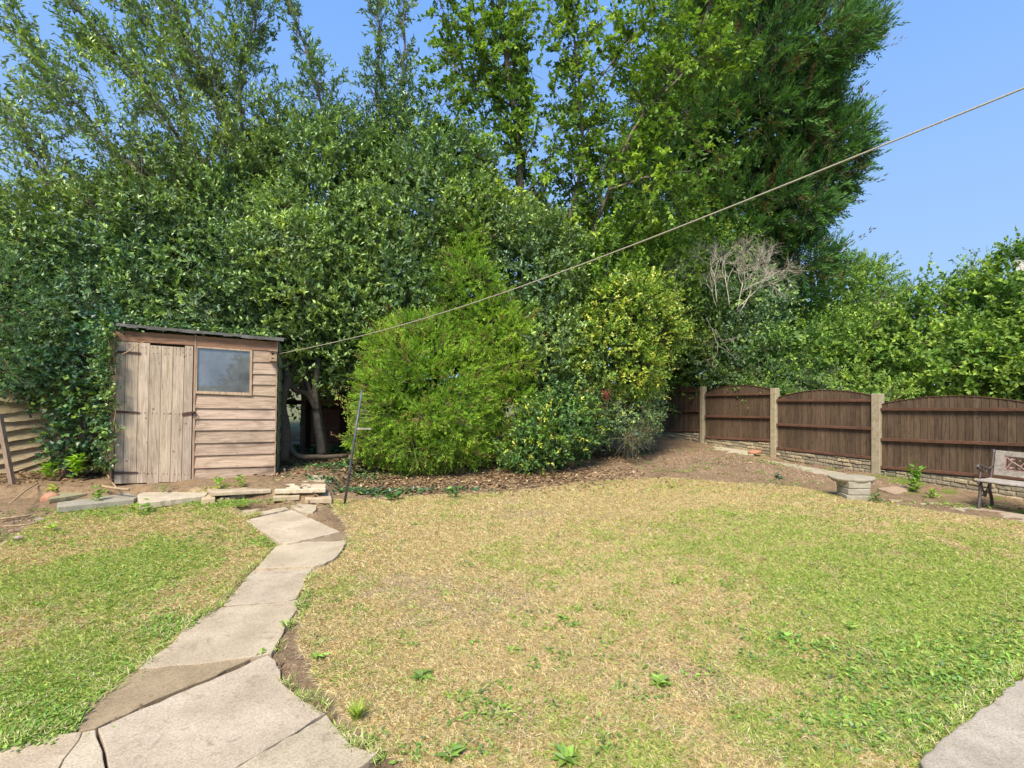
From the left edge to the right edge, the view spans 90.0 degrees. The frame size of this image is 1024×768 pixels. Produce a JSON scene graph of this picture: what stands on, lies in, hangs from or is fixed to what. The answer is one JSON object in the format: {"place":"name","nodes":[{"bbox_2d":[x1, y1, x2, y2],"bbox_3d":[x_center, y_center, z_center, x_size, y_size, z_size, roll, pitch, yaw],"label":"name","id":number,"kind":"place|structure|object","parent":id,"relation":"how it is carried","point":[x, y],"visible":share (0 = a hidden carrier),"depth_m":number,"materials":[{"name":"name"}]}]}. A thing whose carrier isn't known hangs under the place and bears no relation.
{"place":"outdoors","nodes":[
{"label":"outdoors","id":0,"kind":"place"},
{"bbox_2d":[0,484,353,752],"bbox_3d":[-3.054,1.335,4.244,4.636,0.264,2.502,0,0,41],"label":"grass","id":1,"kind":"structure","parent":0,"point":[63,585],"depth_m":3.66,"materials":[{"name":"green plant"}]},
{"bbox_2d":[0,386,1023,767],"bbox_3d":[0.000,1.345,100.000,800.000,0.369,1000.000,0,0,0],"label":"ground","id":2,"kind":"structure","parent":0,"point":[28,502],"depth_m":5.78,"materials":[{"name":"brown soil"}]},
{"bbox_2d":[0,414,15,484],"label":"timber post","id":3,"kind":"object","parent":2,"relation":"on","point":[7,458],"visible":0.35,"depth_m":6.26,"materials":[{"name":"brown wood"}]},
{"bbox_2d":[0,220,60,407],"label":"cypress","id":4,"kind":"object","parent":2,"relation":"on","point":[10,364],"visible":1,"depth_m":6.24,"materials":[{"name":"green plant"}]},
{"bbox_2d":[0,391,66,474],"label":"lap fence","id":5,"kind":"object","parent":2,"relation":"on","point":[19,423],"visible":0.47,"depth_m":7.10,"materials":[{"name":"brown wood"}]},
{"bbox_2d":[0,732,81,767],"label":"path slab","id":6,"kind":"structure","parent":2,"relation":"on","point":[46,754],"depth_m":1.99,"materials":[{"name":"concrete"}]},
{"bbox_2d":[32,458,61,477],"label":"plant","id":7,"kind":"object","parent":2,"relation":"on","point":[46,465],"visible":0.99,"depth_m":6.48,"materials":[{"name":"green plant"}]},
{"bbox_2d":[0,302,122,476],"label":"ivy","id":8,"kind":"object","parent":2,"relation":"on","point":[64,401],"visible":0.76,"depth_m":6.64,"materials":[{"name":"green plant"}]},
{"bbox_2d":[49,493,87,502],"bbox_3d":[-5.176,1.315,6.016,0.379,0.050,0.414,0,0,-40],"label":"stone slab","id":9,"kind":"object","parent":2,"relation":"on","point":[64,497],"depth_m":5.91,"materials":[{"name":"grey stone"}]},
{"bbox_2d":[63,452,88,476],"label":"plant","id":10,"kind":"object","parent":2,"relation":"on","point":[77,462],"visible":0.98,"depth_m":6.48,"materials":[{"name":"green plant"}]},
{"bbox_2d":[0,263,159,451],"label":"evergreen bush","id":11,"kind":"object","parent":2,"relation":"on","point":[62,329],"visible":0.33,"depth_m":7.31,"materials":[{"name":"green plant"}]},
{"bbox_2d":[61,730,104,767],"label":"path slab","id":12,"kind":"structure","parent":2,"relation":"on","point":[86,752],"depth_m":1.98,"materials":[{"name":"stone"}]},
{"bbox_2d":[57,493,136,512],"bbox_3d":[-4.636,1.330,5.748,0.707,0.070,0.483,0,0,-40],"label":"stone slab","id":13,"kind":"object","parent":2,"relation":"on","point":[108,501],"depth_m":5.64,"materials":[{"name":"beige stone"}]},
{"bbox_2d":[85,361,108,464],"bbox_3d":[-5.466,0.301,6.845,0.555,1.578,0.188,0,0,23],"label":"bare trunk","id":14,"kind":"object","parent":2,"relation":"on","point":[101,439],"visible":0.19,"depth_m":6.85,"materials":[{"name":"brown plant"}]},
{"bbox_2d":[5,198,292,378],"bbox_3d":[-9.809,-1.506,12.341,10.410,6.014,4.312,0,0,0],"label":"backdrop tree","id":15,"kind":"object","parent":2,"relation":"on","point":[119,256],"depth_m":11.65,"materials":[{"name":"green plant"}]},
{"bbox_2d":[0,120,317,388],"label":"evergreen bush","id":16,"kind":"object","parent":2,"relation":"on","point":[165,272],"visible":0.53,"depth_m":7.83,"materials":[{"name":"green plant"}]},
{"bbox_2d":[69,659,250,737],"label":"path slab","id":17,"kind":"structure","parent":2,"relation":"on","point":[145,690],"depth_m":2.43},
{"bbox_2d":[0,0,330,454],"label":"leaning tree","id":18,"kind":"object","parent":2,"relation":"on","point":[202,78],"visible":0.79,"depth_m":8.19,"materials":[{"name":"green plant"}]},
{"bbox_2d":[137,492,206,508],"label":"stone slab","id":19,"kind":"structure","parent":2,"relation":"on","point":[158,499],"depth_m":5.80,"materials":[{"name":"beige stone"}]},
{"bbox_2d":[109,323,286,483],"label":"garden shed","id":20,"kind":"structure","parent":2,"relation":"on","point":[195,407],"depth_m":6.57,"materials":[{"name":"brown wood"}]},
{"bbox_2d":[113,341,195,483],"bbox_3d":[-4.452,0.363,6.406,0.858,1.771,0.044,0,0,-24],"label":"door","id":21,"kind":"structure","parent":20,"relation":"in","point":[160,383],"depth_m":6.39,"materials":[{"name":"brown wood"}]},
{"bbox_2d":[79,314,277,474],"bbox_3d":[-4.231,0.100,6.651,2.194,1.992,0.604,0,0,-31],"label":"ivy","id":22,"kind":"object","parent":20,"relation":"attached to","point":[106,340],"visible":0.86,"depth_m":6.16,"materials":[{"name":"green plant"}]},
{"bbox_2d":[196,346,252,395],"bbox_3d":[-3.771,-0.164,6.721,0.649,0.641,0.034,0,0,-24],"label":"window","id":23,"kind":"structure","parent":20,"relation":"in","point":[224,371],"depth_m":6.72,"materials":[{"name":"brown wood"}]},
{"bbox_2d":[280,87,1023,353],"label":"clothes line","id":24,"kind":"object","parent":20,"relation":"attached to","point":[978,106],"visible":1,"depth_m":2.95,"materials":[{"name":"beige fabric"}]},
{"bbox_2d":[98,655,324,767],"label":"path slab","id":25,"kind":"structure","parent":2,"relation":"on","point":[240,716],"depth_m":2.16,"materials":[{"name":"concrete"}]},
{"bbox_2d":[138,600,299,670],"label":"path slab","id":26,"kind":"structure","parent":2,"relation":"on","point":[225,634],"depth_m":2.90,"materials":[{"name":"concrete"}]},
{"bbox_2d":[207,487,270,495],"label":"stone slab","id":27,"kind":"structure","parent":2,"relation":"on","point":[228,491],"depth_m":6.01,"materials":[{"name":"beige stone"}]},
{"bbox_2d":[243,507,288,518],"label":"path slab","id":28,"kind":"structure","parent":2,"relation":"on","point":[274,511],"depth_m":5.61,"materials":[{"name":"concrete"}]},
{"bbox_2d":[223,569,311,606],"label":"path slab","id":29,"kind":"structure","parent":2,"relation":"on","point":[267,587],"depth_m":3.61,"materials":[{"name":"concrete"}]},
{"bbox_2d":[149,94,406,454],"bbox_3d":[-3.874,-1.870,8.837,4.172,6.742,3.471,0,0,0],"label":"tree","id":30,"kind":"object","parent":2,"relation":"on","point":[294,216],"visible":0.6,"depth_m":8.10,"materials":[{"name":"green plant"}]},
{"bbox_2d":[273,494,299,501],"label":"stone slab","id":31,"kind":"structure","parent":2,"relation":"on","point":[287,497],"depth_m":6.02,"materials":[{"name":"beige stone"}]},
{"bbox_2d":[247,510,339,545],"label":"path slab","id":32,"kind":"structure","parent":2,"relation":"on","point":[289,527],"depth_m":4.95,"materials":[{"name":"stone"}]},
{"bbox_2d":[279,352,315,461],"bbox_3d":[-3.365,0.331,7.825,0.584,1.673,0.641,0,0,0],"label":"bare trunk","id":33,"kind":"object","parent":2,"relation":"on","point":[288,384],"visible":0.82,"depth_m":7.77,"materials":[{"name":"brown plant"}]},
{"bbox_2d":[275,484,325,493],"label":"stone slab","id":34,"kind":"structure","parent":2,"relation":"on","point":[308,488],"depth_m":6.12,"materials":[{"name":"beige stone"}]},
{"bbox_2d":[256,540,345,570],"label":"path slab","id":35,"kind":"structure","parent":2,"relation":"on","point":[309,555],"depth_m":4.23,"materials":[{"name":"stone"}]},
{"bbox_2d":[290,503,316,515],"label":"path slab","id":36,"kind":"structure","parent":2,"relation":"on","point":[306,509],"depth_m":5.75,"materials":[{"name":"concrete"}]},
{"bbox_2d":[237,715,376,767],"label":"path slab","id":37,"kind":"structure","parent":2,"relation":"on","point":[319,744],"depth_m":1.99,"materials":[{"name":"concrete"}]},
{"bbox_2d":[301,358,326,454],"bbox_3d":[-3.158,0.366,8.226,0.532,1.574,0.221,0,0,35],"label":"bare trunk","id":38,"kind":"object","parent":2,"relation":"on","point":[319,440],"visible":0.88,"depth_m":8.11,"materials":[{"name":"brown plant"}]},
{"bbox_2d":[305,492,331,503],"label":"stone slab","id":39,"kind":"structure","parent":2,"relation":"on","point":[325,498],"depth_m":6.04,"materials":[{"name":"beige stone"}]},
{"bbox_2d":[289,443,348,459],"bbox_3d":[-3.034,0.867,7.732,1.061,0.541,0.306,0,0,-5],"label":"tree root","id":40,"kind":"object","parent":2,"relation":"on","point":[293,452],"visible":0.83,"depth_m":7.66,"materials":[{"name":"brown plant"}]},
{"bbox_2d":[308,533,345,541],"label":"path slab","id":41,"kind":"structure","parent":2,"relation":"on","point":[339,537],"depth_m":4.70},
{"bbox_2d":[275,0,395,349],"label":"sapling","id":42,"kind":"object","parent":2,"relation":"on","point":[293,12],"visible":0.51,"depth_m":9.04,"materials":[{"name":"green plant"}]},
{"bbox_2d":[287,400,385,448],"bbox_3d":[-3.363,0.877,9.636,2.028,1.145,0.128,0,0,0],"label":"wooden fence","id":43,"kind":"object","parent":2,"relation":"on","point":[342,426],"visible":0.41,"depth_m":9.60,"materials":[{"name":"brown wood"}]},
{"bbox_2d":[343,390,370,503],"bbox_3d":[-1.858,0.772,6.155,0.330,1.400,0.097,0,0,-11],"label":"line prop","id":44,"kind":"object","parent":2,"relation":"on","point":[352,450],"visible":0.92,"depth_m":6.12,"materials":[{"name":"grey paint"}]},
{"bbox_2d":[345,695,369,721],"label":"grass tuft","id":45,"kind":"object","parent":2,"relation":"on","point":[357,710],"visible":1,"depth_m":2.22,"materials":[{"name":"green plant"}]},
{"bbox_2d":[306,396,441,452],"bbox_3d":[-2.857,0.850,10.550,2.931,1.200,0.259,0,0,6],"label":"wooden fence","id":46,"kind":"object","parent":2,"relation":"on","point":[331,419],"depth_m":10.53,"materials":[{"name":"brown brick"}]},
{"bbox_2d":[332,0,425,275],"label":"sapling","id":47,"kind":"object","parent":2,"relation":"on","point":[378,76],"visible":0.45,"depth_m":9.44,"materials":[{"name":"green plant"}]},
{"bbox_2d":[281,444,493,497],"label":"ground cover","id":48,"kind":"object","parent":2,"relation":"on","point":[336,450],"visible":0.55,"depth_m":7.39,"materials":[{"name":"green plant"}]},
{"bbox_2d":[352,0,453,312],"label":"sapling","id":49,"kind":"object","parent":2,"relation":"on","point":[407,66],"visible":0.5,"depth_m":9.61,"materials":[{"name":"green plant"}]},
{"bbox_2d":[289,88,544,431],"bbox_3d":[-1.822,-2.076,9.506,4.481,7.154,3.066,0,0,-26],"label":"evergreen bush","id":50,"kind":"object","parent":2,"relation":"on","point":[415,259],"visible":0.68,"depth_m":8.68,"materials":[{"name":"green plant"}]},
{"bbox_2d":[4,269,831,436],"bbox_3d":[-2.956,-0.785,12.722,27.189,4.862,5.685,0,0,-11],"label":"backdrop tree","id":51,"kind":"object","parent":2,"relation":"on","point":[435,380],"visible":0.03,"depth_m":11.96,"materials":[{"name":"green plant"}]},
{"bbox_2d":[331,297,513,477],"bbox_3d":[-1.360,0.061,8.325,2.807,3.019,2.648,0,0,0],"label":"lime conifer","id":52,"kind":"object","parent":2,"relation":"on","point":[396,444],"visible":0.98,"depth_m":7.72,"materials":[{"name":"green plant"}]},
{"bbox_2d":[410,668,434,680],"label":"weed","id":53,"kind":"object","parent":2,"relation":"on","point":[420,672],"visible":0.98,"depth_m":2.53,"materials":[{"name":"green plant"}]},
{"bbox_2d":[0,443,869,500],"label":"leaf litter","id":54,"kind":"object","parent":2,"relation":"on","point":[413,482],"visible":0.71,"depth_m":7.47,"materials":[{"name":"brown plant"}]},
{"bbox_2d":[80,358,89,466],"bbox_3d":[-5.807,0.376,6.963,0.096,1.486,0.125,0,0,0],"label":"timber post","id":55,"kind":"object","parent":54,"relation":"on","point":[86,428],"visible":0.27,"depth_m":6.93,"materials":[{"name":"brown wood"}]},
{"bbox_2d":[434,740,466,761],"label":"weed","id":56,"kind":"object","parent":2,"relation":"on","point":[455,750],"visible":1,"depth_m":2.00,"materials":[{"name":"green plant"}]},
{"bbox_2d":[242,181,712,384],"bbox_3d":[-0.922,-1.973,13.060,12.934,6.948,4.644,0,0,0],"label":"backdrop tree","id":57,"kind":"object","parent":2,"relation":"on","point":[559,203],"visible":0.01,"depth_m":12.54,"materials":[{"name":"green plant"}]},
{"bbox_2d":[415,205,557,468],"bbox_3d":[-0.517,-0.859,8.747,2.544,4.735,1.860,0,0,0],"label":"lime conifer","id":58,"kind":"object","parent":2,"relation":"on","point":[480,311],"visible":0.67,"depth_m":8.37,"materials":[{"name":"green plant"}]},
{"bbox_2d":[433,184,619,451],"bbox_3d":[0.316,-1.203,9.478,3.413,5.409,2.784,0,0,44],"label":"holly bush","id":59,"kind":"object","parent":2,"relation":"on","point":[510,242],"visible":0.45,"depth_m":8.85,"materials":[{"name":"green plant"}]},
{"bbox_2d":[488,373,611,475],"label":"holly bush","id":60,"kind":"object","parent":2,"relation":"on","point":[549,398],"visible":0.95,"depth_m":7.97,"materials":[{"name":"green plant"}]},
{"bbox_2d":[397,0,768,445],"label":"broadleaf tree","id":61,"kind":"object","parent":2,"relation":"on","point":[519,87],"visible":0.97,"depth_m":9.73,"materials":[{"name":"green plant"}]},
{"bbox_2d":[572,366,624,457],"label":"berry shrub","id":62,"kind":"object","parent":2,"relation":"on","point":[605,392],"visible":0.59,"depth_m":8.75,"materials":[{"name":"green plant"}]},
{"bbox_2d":[536,258,703,451],"bbox_3d":[2.004,-0.433,9.371,3.344,3.869,2.159,0,0,-36],"label":"variegated shrub","id":63,"kind":"object","parent":2,"relation":"on","point":[643,337],"visible":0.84,"depth_m":8.93,"materials":[{"name":"green plant"}]},
{"bbox_2d":[579,367,670,457],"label":"laurel bush","id":64,"kind":"object","parent":2,"relation":"on","point":[621,417],"visible":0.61,"depth_m":9.08,"materials":[{"name":"green plant"}]},
{"bbox_2d":[514,178,739,451],"bbox_3d":[1.978,-1.324,10.281,4.218,5.649,2.866,0,0,-22],"label":"elder bush","id":65,"kind":"object","parent":2,"relation":"on","point":[642,258],"visible":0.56,"depth_m":9.75,"materials":[{"name":"green plant"}]},
{"bbox_2d":[663,238,743,306],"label":"dead twigs","id":66,"kind":"object","parent":65,"relation":"on","point":[698,270],"visible":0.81,"depth_m":9.83,"materials":[{"name":"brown wood"}]},
{"bbox_2d":[687,234,804,311],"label":"dead shrub","id":67,"kind":"object","parent":65,"relation":"on","point":[755,265],"visible":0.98,"depth_m":9.63,"materials":[{"name":"grey plant"}]},
{"bbox_2d":[610,404,663,461],"bbox_3d":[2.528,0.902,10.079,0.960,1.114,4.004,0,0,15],"label":"cut shrub","id":68,"kind":"object","parent":2,"relation":"on","point":[638,438],"visible":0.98,"depth_m":8.60,"materials":[{"name":"green plant"}]},
{"bbox_2d":[648,673,672,686],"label":"weed","id":69,"kind":"object","parent":2,"relation":"on","point":[659,678],"visible":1,"depth_m":2.47,"materials":[{"name":"green plant"}]},
{"bbox_2d":[653,432,699,442],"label":"base wall","id":70,"kind":"structure","parent":2,"relation":"on","point":[689,436],"depth_m":12.38,"materials":[{"name":"stone"}]},
{"bbox_2d":[655,384,699,432],"bbox_3d":[4.034,0.629,12.644,0.056,1.236,1.644,0,0,-22],"label":"fence panel","id":71,"kind":"object","parent":70,"relation":"on","point":[687,419],"visible":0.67,"depth_m":12.39,"materials":[{"name":"brown wood"}]},
{"bbox_2d":[637,297,750,432],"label":"garden bush","id":72,"kind":"object","parent":2,"relation":"on","point":[676,372],"visible":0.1,"depth_m":12.88,"materials":[{"name":"green plant"}]},
{"bbox_2d":[622,215,767,383],"bbox_3d":[4.592,-1.415,13.189,3.595,5.831,2.552,0,0,0],"label":"garden bush","id":73,"kind":"object","parent":2,"relation":"on","point":[731,237],"visible":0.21,"depth_m":12.69,"materials":[{"name":"green plant"}]},
{"bbox_2d":[700,387,706,443],"bbox_3d":[4.404,0.804,11.791,0.120,1.491,0.100,0,0,-22],"label":"concrete post","id":74,"kind":"object","parent":2,"relation":"on","point":[703,390],"visible":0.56,"depth_m":11.74,"materials":[{"name":"beige concrete"}]},
{"bbox_2d":[704,438,769,456],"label":"base wall","id":75,"kind":"structure","parent":2,"relation":"on","point":[764,447],"depth_m":10.70,"materials":[{"name":"stone"}]},
{"bbox_2d":[704,385,769,441],"bbox_3d":[4.751,0.630,10.888,0.056,1.221,1.757,0,0,-22],"label":"fence panel","id":76,"kind":"object","parent":75,"relation":"on","point":[727,418],"visible":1,"depth_m":10.80,"materials":[{"name":"brown wood"}]},
{"bbox_2d":[677,257,811,388],"bbox_3d":[5.618,-0.854,12.605,3.428,4.710,3.256,0,0,-42],"label":"garden bush","id":77,"kind":"object","parent":2,"relation":"on","point":[765,311],"visible":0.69,"depth_m":12.10,"materials":[{"name":"green plant"}]},
{"bbox_2d":[598,0,910,364],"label":"dark conifer","id":78,"kind":"object","parent":2,"relation":"on","point":[792,113],"visible":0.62,"depth_m":13.04,"materials":[{"name":"green plant"}]},
{"bbox_2d":[770,388,779,457],"bbox_3d":[5.135,0.840,10.000,0.120,1.520,0.120,0,0,-22],"label":"concrete post","id":79,"kind":"object","parent":2,"relation":"on","point":[774,394],"visible":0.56,"depth_m":9.96,"materials":[{"name":"beige concrete"}]},
{"bbox_2d":[738,353,849,395],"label":"garden bush","id":80,"kind":"object","parent":2,"relation":"on","point":[798,378],"visible":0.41,"depth_m":10.88,"materials":[{"name":"green plant"}]},
{"bbox_2d":[768,460,846,475],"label":"stone slab","id":81,"kind":"structure","parent":2,"relation":"on","point":[820,471],"depth_m":8.35,"materials":[{"name":"beige stone"}]},
{"bbox_2d":[695,360,925,409],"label":"garden bush","id":82,"kind":"object","parent":2,"relation":"on","point":[877,387],"visible":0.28,"depth_m":9.55,"materials":[{"name":"green plant"}]},
{"bbox_2d":[776,449,870,472],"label":"base wall","id":83,"kind":"structure","parent":2,"relation":"on","point":[851,463],"depth_m":8.95,"materials":[{"name":"stone"}]},
{"bbox_2d":[777,389,870,459],"bbox_3d":[5.480,0.680,9.101,0.056,1.167,1.774,0,0,-22],"label":"fence panel","id":84,"kind":"object","parent":83,"relation":"on","point":[832,422],"visible":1,"depth_m":9.00,"materials":[{"name":"brown wood"}]},
{"bbox_2d":[636,447,1023,512],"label":"ground cover","id":85,"kind":"object","parent":2,"relation":"on","point":[817,483],"visible":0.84,"depth_m":7.83,"materials":[{"name":"green plant"}]},
{"bbox_2d":[741,246,921,365],"bbox_3d":[9.531,-1.481,15.916,6.463,5.963,4.204,0,0,-17],"label":"round tree","id":86,"kind":"object","parent":2,"relation":"on","point":[858,281],"visible":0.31,"depth_m":15.01,"materials":[{"name":"green plant"}]},
{"bbox_2d":[732,295,933,396],"bbox_3d":[7.550,-0.251,11.791,5.054,3.506,2.754,0,0,0],"label":"garden bush","id":87,"kind":"object","parent":2,"relation":"on","point":[832,337],"visible":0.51,"depth_m":11.15,"materials":[{"name":"green plant"}]},
{"bbox_2d":[828,474,875,500],"bbox_3d":[4.364,1.328,6.530,0.552,0.284,0.379,0,0,0],"label":"stone pedestal","id":88,"kind":"object","parent":2,"relation":"on","point":[855,486],"visible":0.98,"depth_m":6.37,"materials":[{"name":"grey stone"}]},
{"bbox_2d":[871,394,883,474],"bbox_3d":[5.866,0.875,8.210,0.120,1.438,0.135,0,0,-22],"label":"concrete post","id":89,"kind":"object","parent":2,"relation":"on","point":[877,401],"visible":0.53,"depth_m":8.17,"materials":[{"name":"beige concrete"}]},
{"bbox_2d":[878,485,909,493],"bbox_3d":[5.241,1.455,7.012,0.821,0.050,0.307,0,0,-35],"label":"stone slab","id":90,"kind":"object","parent":2,"relation":"on","point":[902,489],"depth_m":6.94,"materials":[{"name":"beige stone"}]},
{"bbox_2d":[904,461,925,490],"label":"plant","id":91,"kind":"object","parent":2,"relation":"on","point":[916,476],"visible":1,"depth_m":6.90,"materials":[{"name":"green plant"}]},
{"bbox_2d":[831,252,1023,402],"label":"garden bush","id":92,"kind":"object","parent":2,"relation":"on","point":[931,373],"visible":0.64,"depth_m":9.82,"materials":[{"name":"green plant"}]},
{"bbox_2d":[866,235,1023,328],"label":"climbing shoots","id":93,"kind":"object","parent":92,"relation":"on","point":[894,297],"visible":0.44,"depth_m":11.20,"materials":[{"name":"green plant"}]},
{"bbox_2d":[880,470,1023,499],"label":"base wall","id":94,"kind":"structure","parent":2,"relation":"on","point":[966,483],"depth_m":7.13,"materials":[{"name":"stone"}]},
{"bbox_2d":[880,396,1023,480],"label":"fence panel","id":95,"kind":"object","parent":94,"relation":"on","point":[957,435],"visible":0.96,"depth_m":7.27,"materials":[{"name":"brown wood"}]},
{"bbox_2d":[918,226,1023,399],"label":"garden bush","id":96,"kind":"object","parent":2,"relation":"on","point":[1012,285],"visible":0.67,"depth_m":9.52,"materials":[{"name":"green plant"}]},
{"bbox_2d":[920,678,1023,767],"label":"patio slab","id":97,"kind":"structure","parent":2,"relation":"on","point":[991,735],"depth_m":2.03,"materials":[{"name":"grey concrete"}]},
{"bbox_2d":[951,507,1023,520],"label":"stone slab","id":98,"kind":"structure","parent":2,"relation":"on","point":[1011,515],"depth_m":5.81,"materials":[{"name":"beige stone"}]},
{"bbox_2d":[976,449,1023,508],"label":"garden bench","id":99,"kind":"object","parent":2,"relation":"on","point":[998,465],"visible":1,"depth_m":6.11,"materials":[{"name":"metal"}]},
{"bbox_2d":[0,0,1023,384],"label":"sky","id":100,"kind":"structure","parent":0,"point":[949,186],"materials":[{"name":"blue"}]},
{"bbox_2d":[0,477,1023,767],"bbox_3d":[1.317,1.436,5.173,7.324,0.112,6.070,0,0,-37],"label":"grass","id":101,"kind":"structure","parent":0,"point":[876,568],"depth_m":3.20,"materials":[{"name":"green plant"}]},
{"bbox_2d":[549,741,579,767],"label":"weed","id":102,"kind":"object","parent":101,"relation":"on","point":[562,749],"visible":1,"depth_m":1.97,"materials":[{"name":"green plant"}]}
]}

